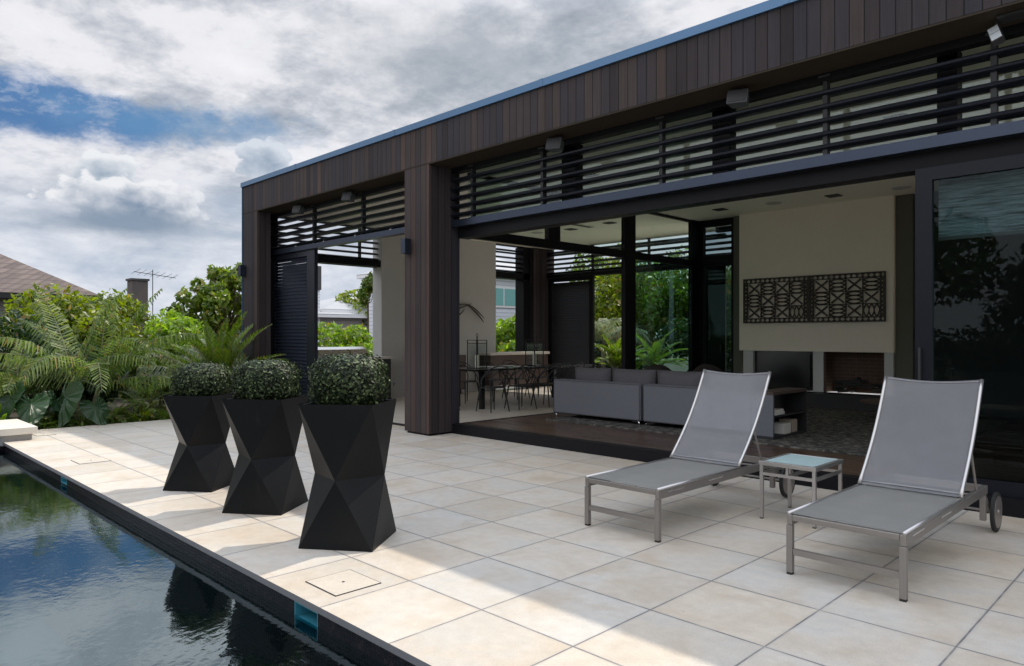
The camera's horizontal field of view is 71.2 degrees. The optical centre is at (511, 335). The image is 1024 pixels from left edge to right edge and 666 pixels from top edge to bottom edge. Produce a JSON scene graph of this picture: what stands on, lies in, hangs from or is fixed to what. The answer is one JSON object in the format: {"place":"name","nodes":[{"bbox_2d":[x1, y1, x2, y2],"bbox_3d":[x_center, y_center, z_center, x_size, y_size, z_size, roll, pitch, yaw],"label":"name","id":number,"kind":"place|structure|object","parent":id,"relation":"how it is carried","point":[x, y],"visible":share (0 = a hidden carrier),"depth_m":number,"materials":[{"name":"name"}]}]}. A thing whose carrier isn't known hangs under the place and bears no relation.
{"place":"outdoors","nodes":[
{"label":"outdoors","id":0,"kind":"place"},
{"bbox_2d":[0,574,82,665],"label":"pool floor","id":1,"kind":"structure","parent":0,"point":[29,636],"depth_m":7.29,"materials":[{"name":"paint"}]},
{"bbox_2d":[0,357,730,446],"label":"garden soil","id":2,"kind":"structure","parent":0,"point":[672,367],"depth_m":15.91,"materials":[{"name":"soil"}]},
{"bbox_2d":[0,404,14,419],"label":"strappy plant","id":3,"kind":"object","parent":2,"relation":"on","point":[3,417],"visible":0.37,"depth_m":10.46,"materials":[{"name":"green plant"}]},
{"bbox_2d":[0,381,60,424],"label":"elephant ear plant","id":4,"kind":"object","parent":2,"relation":"on","point":[27,409],"visible":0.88,"depth_m":10.58,"materials":[{"name":"green plant"}]},
{"bbox_2d":[0,309,69,410],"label":"bush","id":5,"kind":"object","parent":2,"relation":"on","point":[18,331],"visible":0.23,"depth_m":13.80,"materials":[{"name":"green plant"}]},
{"bbox_2d":[0,341,92,396],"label":"kentia palm","id":6,"kind":"object","parent":2,"relation":"on","point":[7,379],"visible":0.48,"depth_m":11.64,"materials":[{"name":"green plant"}]},
{"bbox_2d":[0,254,99,359],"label":"tiled roof house","id":7,"kind":"structure","parent":2,"relation":"on","point":[16,277],"depth_m":21.39,"materials":[{"name":"tile"}]},
{"bbox_2d":[41,404,84,423],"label":"fern","id":8,"kind":"object","parent":2,"relation":"on","point":[54,415],"visible":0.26,"depth_m":11.13,"materials":[{"name":"green plant"}]},
{"bbox_2d":[19,341,129,412],"bbox_3d":[-7.626,0.759,12.574,1.618,1.360,2.067,0,0,-45],"label":"bush","id":9,"kind":"object","parent":2,"relation":"on","point":[88,395],"visible":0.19,"depth_m":12.29,"materials":[{"name":"green plant"}]},
{"bbox_2d":[42,380,108,427],"bbox_3d":[-6.786,1.056,11.036,1.036,0.773,0.524,0,0,-6],"label":"elephant ear plant","id":10,"kind":"object","parent":2,"relation":"on","point":[97,412],"visible":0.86,"depth_m":10.96,"materials":[{"name":"green plant"}]},
{"bbox_2d":[0,281,153,396],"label":"shrub","id":11,"kind":"object","parent":2,"relation":"on","point":[78,312],"visible":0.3,"depth_m":15.94,"materials":[{"name":"green plant"}]},
{"bbox_2d":[8,407,169,429],"bbox_3d":[-7.369,1.352,11.044,6.784,0.233,1.364,0,0,-45],"label":"ground cover","id":12,"kind":"object","parent":2,"relation":"on","point":[72,422],"visible":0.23,"depth_m":11.29,"materials":[{"name":"green plant"}]},
{"bbox_2d":[0,288,205,420],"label":"kentia palm","id":13,"kind":"object","parent":2,"relation":"on","point":[98,368],"visible":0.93,"depth_m":11.60,"materials":[{"name":"green plant"}]},
{"bbox_2d":[105,396,139,422],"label":"fern","id":14,"kind":"object","parent":2,"relation":"on","point":[118,413],"visible":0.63,"depth_m":11.66,"materials":[{"name":"green plant"}]},
{"bbox_2d":[106,389,168,418],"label":"fern","id":15,"kind":"object","parent":2,"relation":"on","point":[155,402],"visible":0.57,"depth_m":12.25,"materials":[{"name":"green plant"}]},
{"bbox_2d":[126,278,149,374],"bbox_3d":[-12.707,0.471,24.261,0.580,4.810,0.580,0,0,-45],"label":"chimney","id":16,"kind":"object","parent":2,"relation":"on","point":[137,288],"visible":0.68,"depth_m":24.09,"materials":[{"name":"brick"}]},
{"bbox_2d":[118,404,166,422],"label":"strappy plant","id":17,"kind":"object","parent":2,"relation":"on","point":[144,413],"visible":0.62,"depth_m":11.69,"materials":[{"name":"green plant"}]},
{"bbox_2d":[106,362,182,419],"bbox_3d":[-6.432,0.955,12.694,1.472,0.962,1.714,0,0,-45],"label":"kentia palm","id":18,"kind":"object","parent":2,"relation":"on","point":[153,392],"visible":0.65,"depth_m":12.64,"materials":[{"name":"green plant"}]},
{"bbox_2d":[131,269,176,311],"bbox_3d":[-12.106,0.298,24.224,1.617,5.155,0.068,0,0,0],"label":"tv aerial","id":19,"kind":"object","parent":2,"relation":"on","point":[152,274],"visible":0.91,"depth_m":24.21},
{"bbox_2d":[116,338,197,407],"bbox_3d":[-7.053,0.737,14.433,1.730,1.468,1.690,0,0,-45],"label":"bush","id":20,"kind":"object","parent":2,"relation":"on","point":[134,372],"visible":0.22,"depth_m":14.06,"materials":[{"name":"green plant"}]},
{"bbox_2d":[153,404,170,419],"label":"strappy plant","id":21,"kind":"object","parent":2,"relation":"on","point":[161,412],"visible":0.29,"depth_m":11.96,"materials":[{"name":"green plant"}]},
{"bbox_2d":[140,308,204,388],"bbox_3d":[-7.880,0.392,16.908,1.993,2.138,2.135,0,0,-45],"label":"shrub","id":22,"kind":"object","parent":2,"relation":"on","point":[156,329],"visible":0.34,"depth_m":16.51,"materials":[{"name":"green plant"}]},
{"bbox_2d":[136,339,241,384],"bbox_3d":[-6.342,0.748,13.828,2.038,1.392,2.151,0,0,6],"label":"kentia palm","id":23,"kind":"object","parent":2,"relation":"on","point":[166,358],"visible":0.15,"depth_m":13.59,"materials":[{"name":"green plant"}]},
{"bbox_2d":[165,262,241,339],"bbox_3d":[-7.887,-0.325,19.771,2.867,3.530,3.025,0,0,-15],"label":"tree","id":24,"kind":"object","parent":2,"relation":"on","point":[217,300],"visible":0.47,"depth_m":19.08,"materials":[{"name":"green plant"}]},
{"bbox_2d":[149,311,291,388],"bbox_3d":[-5.194,0.493,13.093,2.550,1.887,2.680,0,0,4],"label":"cycad","id":25,"kind":"object","parent":2,"relation":"on","point":[215,349],"visible":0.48,"depth_m":12.78,"materials":[{"name":"green plant"}]},
{"bbox_2d":[230,330,241,391],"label":"bush","id":26,"kind":"object","parent":2,"relation":"on","point":[236,353],"depth_m":15.75,"materials":[{"name":"green plant"}]},
{"bbox_2d":[164,311,366,346],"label":"house","id":27,"kind":"structure","parent":2,"relation":"on","point":[347,319],"depth_m":33.87,"materials":[{"name":"metal"}]},
{"bbox_2d":[284,264,320,341],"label":"chimney tower","id":28,"kind":"structure","parent":2,"relation":"on","point":[319,278],"depth_m":32.97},
{"bbox_2d":[320,297,366,312],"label":"weatherboard house","id":29,"kind":"structure","parent":2,"relation":"on","point":[331,305],"depth_m":35.04,"materials":[{"name":"wood"}]},
{"bbox_2d":[318,320,372,355],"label":"shrub","id":30,"kind":"object","parent":2,"relation":"on","point":[348,337],"visible":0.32,"depth_m":19.14,"materials":[{"name":"green plant"}]},
{"bbox_2d":[335,280,366,325],"bbox_3d":[-6.413,-0.741,36.971,5.096,6.044,5.728,0,0,-45],"label":"tree","id":31,"kind":"object","parent":2,"relation":"on","point":[343,296],"visible":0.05,"depth_m":36.41,"materials":[{"name":"green plant"}]},
{"bbox_2d":[358,271,372,331],"bbox_3d":[-4.285,-0.237,21.001,0.682,3.348,0.881,0,0,-34],"label":"tree","id":32,"kind":"object","parent":2,"relation":"on","point":[365,291],"visible":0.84,"depth_m":20.77,"materials":[{"name":"green plant"}]},
{"bbox_2d":[356,258,514,341],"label":"weatherboard house","id":33,"kind":"structure","parent":2,"relation":"on","point":[505,298],"depth_m":27.29,"materials":[{"name":"white painted weatherboard"},{"name":"window glass"}]},
{"bbox_2d":[496,286,514,307],"bbox_3d":[-0.331,-1.474,27.144,1.500,0.800,0.090,0,0,-45],"label":"window","id":34,"kind":"structure","parent":33,"relation":"in","point":[505,296],"depth_m":27.17,"materials":[{"name":"white"}]},
{"bbox_2d":[496,315,514,351],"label":"shrub","id":35,"kind":"object","parent":2,"relation":"on","point":[505,335],"visible":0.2,"depth_m":22.75,"materials":[{"name":"green plant"}]},
{"bbox_2d":[565,253,620,367],"bbox_3d":[3.492,-0.901,26.937,3.372,4.684,3.542,0,0,-45],"label":"tree","id":36,"kind":"object","parent":2,"relation":"on","point":[597,267],"visible":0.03,"depth_m":26.10,"materials":[{"name":"green plant"}]},
{"bbox_2d":[595,329,649,367],"bbox_3d":[2.962,0.622,19.642,1.832,1.629,1.992,0,0,-26],"label":"cycad","id":37,"kind":"object","parent":2,"relation":"on","point":[613,357],"visible":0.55,"depth_m":19.41,"materials":[{"name":"green plant"}]},
{"bbox_2d":[595,318,650,367],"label":"bush","id":38,"kind":"object","parent":2,"relation":"on","point":[607,327],"visible":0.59,"depth_m":21.52,"materials":[{"name":"green plant"}]},
{"bbox_2d":[595,321,663,369],"bbox_3d":[3.714,0.459,22.969,1.912,2.049,2.982,0,0,-45],"label":"bush","id":39,"kind":"object","parent":2,"relation":"on","point":[598,351],"visible":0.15,"depth_m":23.02,"materials":[{"name":"green plant"}]},
{"bbox_2d":[595,241,674,369],"bbox_3d":[4.289,-0.964,25.109,3.810,4.809,3.325,0,0,-1],"label":"tree","id":40,"kind":"object","parent":2,"relation":"on","point":[612,307],"visible":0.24,"depth_m":24.28,"materials":[{"name":"green plant"}]},
{"bbox_2d":[614,328,687,369],"bbox_3d":[3.787,0.615,18.919,2.172,1.642,2.166,0,0,-45],"label":"cycad","id":41,"kind":"object","parent":2,"relation":"on","point":[653,356],"visible":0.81,"depth_m":18.68,"materials":[{"name":"green plant"}]},
{"bbox_2d":[636,245,730,360],"bbox_3d":[5.776,-0.685,23.442,3.602,4.252,3.670,0,0,-19],"label":"tree","id":42,"kind":"object","parent":2,"relation":"on","point":[672,291],"visible":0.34,"depth_m":22.62,"materials":[{"name":"green plant"}]},
{"bbox_2d":[650,317,730,372],"bbox_3d":[5.421,0.466,21.031,1.965,2.074,2.754,0,0,-45],"label":"bush","id":43,"kind":"object","parent":2,"relation":"on","point":[672,337],"visible":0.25,"depth_m":21.00,"materials":[{"name":"green plant"}]},
{"bbox_2d":[726,266,730,368],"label":"tree","id":44,"kind":"object","parent":2,"relation":"on","point":[728,300],"visible":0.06,"depth_m":20.59,"materials":[{"name":"green plant"}]},
{"bbox_2d":[0,0,767,338],"label":"sky","id":45,"kind":"structure","parent":0,"point":[131,131],"materials":[{"name":"white"}]},
{"bbox_2d":[391,386,552,423],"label":"dining floor","id":46,"kind":"structure","parent":0,"point":[469,412],"depth_m":13.84,"materials":[{"name":"beige tile"}]},
{"bbox_2d":[318,356,393,397],"bbox_3d":[-3.505,0.905,14.810,2.230,0.919,0.500,0,0,-45],"label":"outdoor bench","id":47,"kind":"object","parent":46,"relation":"on","point":[386,359],"visible":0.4,"depth_m":15.36,"materials":[{"name":"stone"}]},
{"bbox_2d":[318,347,366,357],"bbox_3d":[-3.549,0.335,14.720,1.140,0.218,0.484,0,0,-45],"label":"barbecue","id":48,"kind":"object","parent":47,"relation":"on","point":[338,350],"visible":0.51,"depth_m":14.58,"materials":[{"name":"silver metal"}]},
{"bbox_2d":[460,355,465,393],"bbox_3d":[-1.755,0.905,16.567,1.450,0.919,0.440,0,0,-45],"label":"sideboard","id":49,"kind":"object","parent":46,"relation":"on","point":[462,373],"visible":0.18,"depth_m":16.84,"materials":[{"name":"brown wood"}]},
{"bbox_2d":[460,361,478,403],"bbox_3d":[-0.947,0.947,14.620,0.566,0.843,0.500,0,0,-44],"label":"dining chair","id":50,"kind":"object","parent":46,"relation":"on","point":[467,380],"visible":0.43,"depth_m":14.71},
{"bbox_2d":[477,361,505,401],"bbox_3d":[-0.439,0.947,15.127,0.500,0.843,0.566,0,0,40],"label":"dining chair","id":51,"kind":"object","parent":46,"relation":"on","point":[492,380],"visible":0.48,"depth_m":15.15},
{"bbox_2d":[476,365,509,412],"bbox_3d":[-0.339,0.947,12.910,0.566,0.843,0.500,0,0,-40],"label":"dining chair","id":52,"kind":"object","parent":46,"relation":"on","point":[490,387],"visible":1,"depth_m":12.79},
{"bbox_2d":[502,360,529,399],"bbox_3d":[0.071,0.947,15.635,0.500,0.843,0.566,0,0,41],"label":"dining chair","id":53,"kind":"object","parent":46,"relation":"on","point":[515,378],"visible":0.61,"depth_m":15.63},
{"bbox_2d":[504,364,536,409],"bbox_3d":[0.170,0.947,13.418,0.566,0.843,0.500,0,0,-38],"label":"dining chair","id":54,"kind":"object","parent":46,"relation":"on","point":[521,385],"visible":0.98,"depth_m":13.30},
{"bbox_2d":[460,363,591,408],"bbox_3d":[0.182,0.991,14.588,3.400,0.749,1.000,0,0,-45],"label":"dining table","id":55,"kind":"object","parent":46,"relation":"on","point":[481,371],"visible":0.48,"depth_m":13.62,"materials":[{"name":"black paint"}]},
{"bbox_2d":[467,336,486,368],"bbox_3d":[-0.667,0.283,13.670,0.274,0.662,0.274,0,0,-45],"label":"lantern","id":56,"kind":"object","parent":55,"relation":"on","point":[476,358],"visible":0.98,"depth_m":13.64,"materials":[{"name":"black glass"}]},
{"bbox_2d":[525,334,543,365],"bbox_3d":[0.466,0.283,14.800,0.274,0.662,0.274,0,0,-45],"label":"lantern","id":57,"kind":"object","parent":55,"relation":"on","point":[534,358],"visible":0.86,"depth_m":14.79,"materials":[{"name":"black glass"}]},
{"bbox_2d":[525,359,550,397],"bbox_3d":[0.584,0.947,16.146,0.566,0.843,0.500,0,0,-41],"label":"dining chair","id":58,"kind":"object","parent":46,"relation":"on","point":[546,376],"visible":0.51,"depth_m":16.13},
{"bbox_2d":[530,363,560,407],"bbox_3d":[0.684,0.947,13.930,0.500,0.843,0.566,0,0,39],"label":"dining chair","id":59,"kind":"object","parent":46,"relation":"on","point":[547,383],"visible":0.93,"depth_m":13.76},
{"bbox_2d":[560,362,584,378],"bbox_3d":[1.193,0.947,14.437,0.500,0.843,0.566,0,0,43],"label":"dining chair","id":60,"kind":"object","parent":46,"relation":"on","point":[567,370],"visible":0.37,"depth_m":14.19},
{"bbox_2d":[3,419,1023,665],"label":"paving","id":61,"kind":"structure","parent":0,"point":[493,553],"depth_m":4.29,"materials":[{"name":"stone"}]},
{"bbox_2d":[0,419,37,445],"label":"pool ledge","id":62,"kind":"object","parent":61,"relation":"on","point":[15,430],"visible":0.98,"depth_m":9.40,"materials":[{"name":"stone"}]},
{"bbox_2d":[32,432,55,435],"bbox_3d":[-6.553,1.372,9.999,0.240,0.005,0.330,0,0,-45],"label":"access lid","id":63,"kind":"object","parent":61,"relation":"on","point":[43,434],"visible":0.89,"depth_m":9.95,"materials":[{"name":"stone"}]},
{"bbox_2d":[71,457,110,463],"bbox_3d":[-4.647,1.372,7.889,0.310,0.005,0.350,0,0,-45],"label":"access lid","id":64,"kind":"object","parent":61,"relation":"on","point":[90,460],"visible":1,"depth_m":7.87,"materials":[{"name":"stone"}]},
{"bbox_2d":[163,392,238,491],"bbox_3d":[-2.839,0.953,6.550,0.470,0.847,0.470,0,0,9],"label":"planter","id":65,"kind":"object","parent":61,"relation":"on","point":[202,461],"visible":0.81,"depth_m":6.34,"materials":[{"name":"metal"}]},
{"bbox_2d":[167,361,232,395],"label":"box bush","id":66,"kind":"object","parent":65,"relation":"on","point":[203,379],"visible":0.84,"depth_m":6.38,"materials":[{"name":"green plant"}]},
{"bbox_2d":[222,395,307,515],"bbox_3d":[-1.974,0.932,5.753,0.490,0.887,0.490,0,0,9],"label":"planter","id":67,"kind":"object","parent":61,"relation":"on","point":[266,479],"visible":0.9,"depth_m":5.53,"materials":[{"name":"metal"}]},
{"bbox_2d":[230,358,303,399],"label":"box bush","id":68,"kind":"object","parent":67,"relation":"on","point":[266,379],"visible":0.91,"depth_m":5.58,"materials":[{"name":"green plant"}]},
{"bbox_2d":[305,569,380,596],"bbox_3d":[-0.941,1.372,3.987,0.290,0.005,0.320,0,0,-45],"label":"access lid","id":69,"kind":"object","parent":61,"relation":"on","point":[341,583],"visible":1,"depth_m":3.98,"materials":[{"name":"stone"}]},
{"bbox_2d":[298,398,396,551],"bbox_3d":[-1.099,0.908,4.832,0.500,0.936,0.500,0,0,9],"label":"planter","id":70,"kind":"object","parent":61,"relation":"on","point":[349,507],"visible":0.92,"depth_m":4.61,"materials":[{"name":"plastic"}]},
{"bbox_2d":[303,349,393,404],"bbox_3d":[-1.094,0.298,4.840,0.566,0.415,0.542,0,0,9],"label":"box bush","id":71,"kind":"object","parent":70,"relation":"on","point":[349,379],"visible":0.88,"depth_m":4.65,"materials":[{"name":"green plant"}]},
{"bbox_2d":[240,0,1023,518],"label":"house","id":72,"kind":"structure","parent":61,"relation":"on","point":[660,136],"depth_m":9.33,"materials":[{"name":"brown"}]},
{"bbox_2d":[238,265,245,275],"bbox_3d":[-5.212,-1.262,13.800,0.117,0.215,0.100,0,0,-45],"label":"wall light","id":73,"kind":"object","parent":72,"relation":"attached to","point":[241,270],"visible":1,"depth_m":13.76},
{"bbox_2d":[292,204,304,213],"bbox_3d":[-3.794,-2.267,12.725,0.193,0.194,0.194,0,0,-45],"label":"outdoor speaker","id":74,"kind":"object","parent":72,"relation":"attached to","point":[298,209],"visible":1,"depth_m":12.68},
{"bbox_2d":[341,190,354,201],"bbox_3d":[-2.637,-2.267,11.564,0.193,0.194,0.194,0,0,-45],"label":"outdoor speaker","id":75,"kind":"object","parent":72,"relation":"attached to","point":[348,196],"visible":1,"depth_m":11.52},
{"bbox_2d":[401,238,410,254],"bbox_3d":[-1.491,-1.262,10.068,0.117,0.215,0.100,0,0,-45],"label":"wall light","id":76,"kind":"object","parent":72,"relation":"attached to","point":[406,246],"visible":1,"depth_m":10.02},
{"bbox_2d":[460,303,483,321],"bbox_3d":[-1.146,-0.519,17.408,1.305,0.557,0.110,0,0,-45],"label":"wall sculpture","id":77,"kind":"object","parent":72,"relation":"attached to","point":[471,307],"depth_m":17.56,"materials":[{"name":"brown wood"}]},
{"bbox_2d":[478,351,549,385],"bbox_3d":[0.061,0.819,18.364,2.160,0.815,0.500,0,0,-45],"label":"outdoor bench","id":78,"kind":"object","parent":72,"relation":"attached to","point":[498,358],"visible":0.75,"depth_m":18.02,"materials":[{"name":"brown wood"}]},
{"bbox_2d":[545,136,563,152],"bbox_3d":[0.519,-2.267,8.398,0.193,0.194,0.194,0,0,-45],"label":"outdoor speaker","id":79,"kind":"object","parent":72,"relation":"attached to","point":[556,144],"visible":1,"depth_m":8.35},
{"bbox_2d":[573,224,593,227],"bbox_3d":[1.237,-2.356,15.018,1.400,0.015,0.180,0,0,-45],"label":"ceiling vent","id":80,"kind":"object","parent":72,"relation":"attached to","point":[585,226],"visible":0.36,"depth_m":15.25,"materials":[{"name":"metal"}]},
{"bbox_2d":[583,173,598,177],"bbox_3d":[1.123,-2.357,10.471,0.220,0.011,0.220,0,0,-45],"label":"downlight","id":81,"kind":"object","parent":72,"relation":"attached to","point":[590,175],"visible":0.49,"depth_m":10.51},
{"bbox_2d":[699,217,732,372],"bbox_3d":[4.172,-0.556,14.481,0.100,3.611,0.795,0,0,-45],"label":"window frame","id":82,"kind":"structure","parent":72,"relation":"in","point":[712,280],"depth_m":14.56,"materials":[{"name":"black metal"}]},
{"bbox_2d":[726,87,748,108],"bbox_3d":[2.153,-2.267,6.758,0.193,0.194,0.194,0,0,-45],"label":"floodlight","id":83,"kind":"object","parent":72,"relation":"attached to","point":[739,98],"visible":1,"depth_m":6.72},
{"bbox_2d":[765,201,781,204],"bbox_3d":[4.648,-2.357,12.700,0.290,0.011,0.290,0,0,-45],"label":"ceiling speaker","id":84,"kind":"object","parent":72,"relation":"attached to","point":[773,203],"visible":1,"depth_m":12.69,"materials":[{"name":"paint"}]},
{"bbox_2d":[824,194,842,197],"bbox_3d":[5.407,-2.357,12.024,0.220,0.011,0.220,0,0,-45],"label":"downlight","id":85,"kind":"object","parent":72,"relation":"attached to","point":[833,195],"visible":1,"depth_m":12.00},
{"bbox_2d":[883,113,906,118],"bbox_3d":[4.160,-2.357,7.723,0.220,0.011,0.220,0,0,-45],"label":"downlight","id":86,"kind":"object","parent":72,"relation":"attached to","point":[896,115],"visible":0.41,"depth_m":7.66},
{"bbox_2d":[891,186,911,189],"bbox_3d":[6.195,-2.357,11.375,0.290,0.011,0.290,0,0,-45],"label":"ceiling speaker","id":87,"kind":"object","parent":72,"relation":"attached to","point":[900,187],"visible":1,"depth_m":11.32,"materials":[{"name":"paint"}]},
{"bbox_2d":[915,153,1023,498],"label":"glass door","id":88,"kind":"structure","parent":72,"relation":"in","point":[925,178],"depth_m":5.89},
{"bbox_2d":[938,169,1023,240],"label":"roller blind","id":89,"kind":"object","parent":72,"relation":"attached to","point":[984,205],"visible":0.8,"depth_m":5.75,"materials":[{"name":"grey fabric"}]},
{"bbox_2d":[987,9,1023,46],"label":"flood light","id":90,"kind":"object","parent":72,"relation":"hanging from","point":[996,35],"visible":1,"depth_m":5.27,"materials":[{"name":"white"}]},
{"bbox_2d":[585,369,794,542],"bbox_3d":[1.475,0.834,5.702,2.053,1.083,0.722,0,0,-45],"label":"sun lounger","id":91,"kind":"object","parent":61,"relation":"on","point":[717,433],"visible":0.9,"depth_m":5.81,"materials":[{"name":"fabric"}]},
{"bbox_2d":[464,407,1023,482],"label":"timber floor","id":92,"kind":"structure","parent":61,"relation":"on","point":[998,452],"depth_m":8.47,"materials":[{"name":"wood"}]},
{"bbox_2d":[644,364,671,383],"bbox_3d":[2.550,0.871,12.659,0.854,0.760,0.662,0,0,5],"label":"armchair","id":93,"kind":"object","parent":92,"relation":"on","point":[657,367],"visible":0.06,"depth_m":12.35,"materials":[{"name":"fabric"}]},
{"bbox_2d":[546,407,1007,455],"bbox_3d":[3.825,1.242,10.453,4.480,0.016,4.900,0,0,-45],"label":"rug","id":94,"kind":"object","parent":92,"relation":"on","point":[840,431],"visible":0.36,"depth_m":9.53,"materials":[{"name":"fabric"}]},
{"bbox_2d":[553,367,701,425],"bbox_3d":[2.138,0.859,10.176,0.959,0.777,3.310,0,0,-45],"label":"sofa","id":95,"kind":"object","parent":94,"relation":"on","point":[633,395],"visible":0.69,"depth_m":10.05,"materials":[{"name":"grey fabric"}]},
{"bbox_2d":[692,364,723,371],"bbox_3d":[3.583,0.871,12.902,0.855,0.760,0.662,0,0,28],"label":"armchair","id":96,"kind":"object","parent":94,"relation":"on","point":[699,368],"visible":0.12,"depth_m":12.62,"materials":[{"name":"fabric"}]},
{"bbox_2d":[752,387,806,439],"bbox_3d":[3.345,0.952,8.923,0.960,0.562,0.270,0,0,-45],"label":"bookshelf","id":97,"kind":"object","parent":94,"relation":"on","point":[791,402],"visible":0.66,"depth_m":8.97,"materials":[{"name":"grey wood"}]},
{"bbox_2d":[774,408,784,414],"bbox_3d":[3.192,0.922,8.721,0.260,0.062,0.160,0,0,-45],"label":"book","id":98,"kind":"object","parent":97,"relation":"on","point":[778,411],"visible":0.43,"depth_m":8.67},
{"bbox_2d":[774,422,790,433],"bbox_3d":[3.332,1.138,8.864,0.180,0.124,0.175,0,0,-45],"label":"book","id":99,"kind":"object","parent":97,"relation":"on","point":[782,427],"visible":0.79,"depth_m":8.79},
{"bbox_2d":[779,418,796,431],"bbox_3d":[3.490,1.123,9.032,0.160,0.154,0.160,0,0,-45],"label":"book","id":100,"kind":"object","parent":97,"relation":"on","point":[793,421],"visible":0.57,"depth_m":8.98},
{"bbox_2d":[733,194,913,411],"bbox_3d":[5.444,-0.555,12.921,0.800,3.611,3.210,0,0,-45],"label":"fireplace","id":101,"kind":"object","parent":92,"relation":"on","point":[819,361],"visible":0.92,"depth_m":12.74,"materials":[{"name":"beige paint"}]},
{"bbox_2d":[743,271,885,322],"bbox_3d":[5.384,-0.669,12.932,0.030,0.850,2.560,0,0,-45],"label":"wall art","id":102,"kind":"object","parent":101,"relation":"attached to","point":[807,299],"depth_m":12.88,"materials":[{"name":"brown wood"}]},
{"bbox_2d":[759,453,843,528],"bbox_3d":[2.197,1.159,5.428,0.520,0.435,0.430,0,0,-45],"label":"side table","id":103,"kind":"object","parent":61,"relation":"on","point":[803,463],"visible":0.94,"depth_m":5.38,"materials":[{"name":"metal"}]},
{"bbox_2d":[786,376,1001,601],"bbox_3d":[2.534,0.834,4.639,2.053,1.083,0.722,0,0,-45],"label":"sun lounger","id":104,"kind":"object","parent":61,"relation":"on","point":[923,436],"visible":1,"depth_m":4.75,"materials":[{"name":"fabric"}]},
{"bbox_2d":[590,361,606,367],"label":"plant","id":105,"kind":"object","parent":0,"point":[599,365],"visible":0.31,"depth_m":14.72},
{"bbox_2d":[830,391,880,394],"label":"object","id":106,"kind":"structure","parent":0,"point":[856,393],"depth_m":16.95,"materials":[{"name":"stone"}]},
{"bbox_2d":[860,398,879,404],"bbox_3d":[5.656,1.089,10.372,1.100,0.287,1.100,0,0,-45],"label":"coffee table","id":107,"kind":"object","parent":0,"point":[874,401],"visible":0.22,"depth_m":10.48,"materials":[{"name":"brown wood"}]},
{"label":"terrace base","id":108,"kind":"structure","parent":0,"visible":0},
{"bbox_2d":[0,446,414,665],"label":"swimming pool","id":109,"kind":"structure","parent":108,"relation":"in","point":[95,579],"depth_m":5.67,"materials":[{"name":"liquid"}]},
{"bbox_2d":[61,477,66,484],"bbox_3d":[-4.441,1.450,7.205,0.133,0.059,0.230,0,0,-45],"label":"pool skimmer","id":110,"kind":"object","parent":109,"relation":"attached to","point":[63,480],"visible":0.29,"depth_m":7.24,"materials":[{"name":"teal plastic"}]},
{"bbox_2d":[295,601,317,629],"bbox_3d":[-1.031,1.460,3.784,0.133,0.088,0.240,0,0,-45],"label":"pool skimmer","id":111,"kind":"object","parent":109,"relation":"attached to","point":[307,616],"visible":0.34,"depth_m":3.82,"materials":[{"name":"teal plastic"}]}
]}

